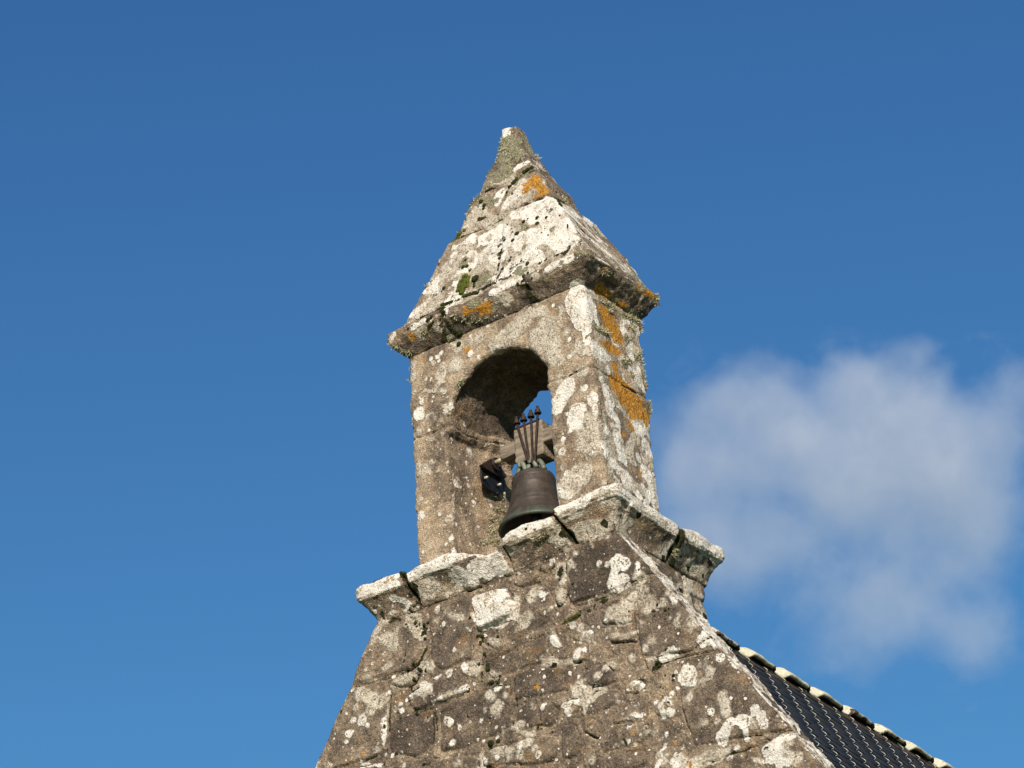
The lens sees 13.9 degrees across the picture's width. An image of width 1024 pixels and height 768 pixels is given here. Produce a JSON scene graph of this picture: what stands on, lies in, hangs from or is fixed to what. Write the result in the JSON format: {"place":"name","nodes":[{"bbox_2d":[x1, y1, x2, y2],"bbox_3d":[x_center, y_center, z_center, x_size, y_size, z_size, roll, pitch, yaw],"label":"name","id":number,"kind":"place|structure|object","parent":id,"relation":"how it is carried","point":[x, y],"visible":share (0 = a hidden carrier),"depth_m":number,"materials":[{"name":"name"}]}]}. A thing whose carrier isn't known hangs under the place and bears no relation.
{"place":"outdoors","nodes":[
{"label":"outdoors","id":0,"kind":"place"},
{"bbox_2d":[0,0,1023,767],"label":"sky","id":1,"kind":"structure","parent":0,"point":[219,218],"materials":[{"name":"blue"}]},
{"label":"ground","id":2,"kind":"structure","parent":0,"visible":0},
{"bbox_2d":[315,127,953,767],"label":"chapel","id":3,"kind":"structure","parent":2,"relation":"on","point":[585,689],"depth_m":23.09,"materials":[{"name":"stone"}]},
{"bbox_2d":[479,457,505,494],"bbox_3d":[-0.104,0.530,23.931,0.136,0.211,0.292,-6,-30,4],"label":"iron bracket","id":4,"kind":"object","parent":3,"relation":"attached to","point":[492,476],"visible":1,"depth_m":23.89,"materials":[{"name":"metal"}]},
{"bbox_2d":[495,406,559,538],"bbox_3d":[0.141,0.501,23.696,0.482,0.724,0.444,-1,-30,-5],"label":"bell","id":5,"kind":"object","parent":4,"relation":"hanging from","point":[529,451],"visible":0.74,"depth_m":23.63,"materials":[{"name":"brown metal"}]},
{"bbox_2d":[451,205,580,623],"bbox_3d":[0.191,0.070,23.324,0.185,3.232,1.480,19,-37,-35],"label":"bright moss","id":6,"kind":"object","parent":3,"relation":"attached to","point":[463,283],"visible":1,"depth_m":24.14,"materials":[{"name":"plant"}]},
{"bbox_2d":[359,166,674,765],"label":"moss cushions","id":7,"kind":"object","parent":3,"relation":"on","point":[474,279],"visible":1,"depth_m":24.01,"materials":[{"name":"plant"}]},
{"bbox_2d":[387,136,678,559],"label":"lichen tufts","id":8,"kind":"object","parent":3,"relation":"on","point":[602,330],"visible":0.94,"depth_m":23.86,"materials":[{"name":"plant"}]}
]}

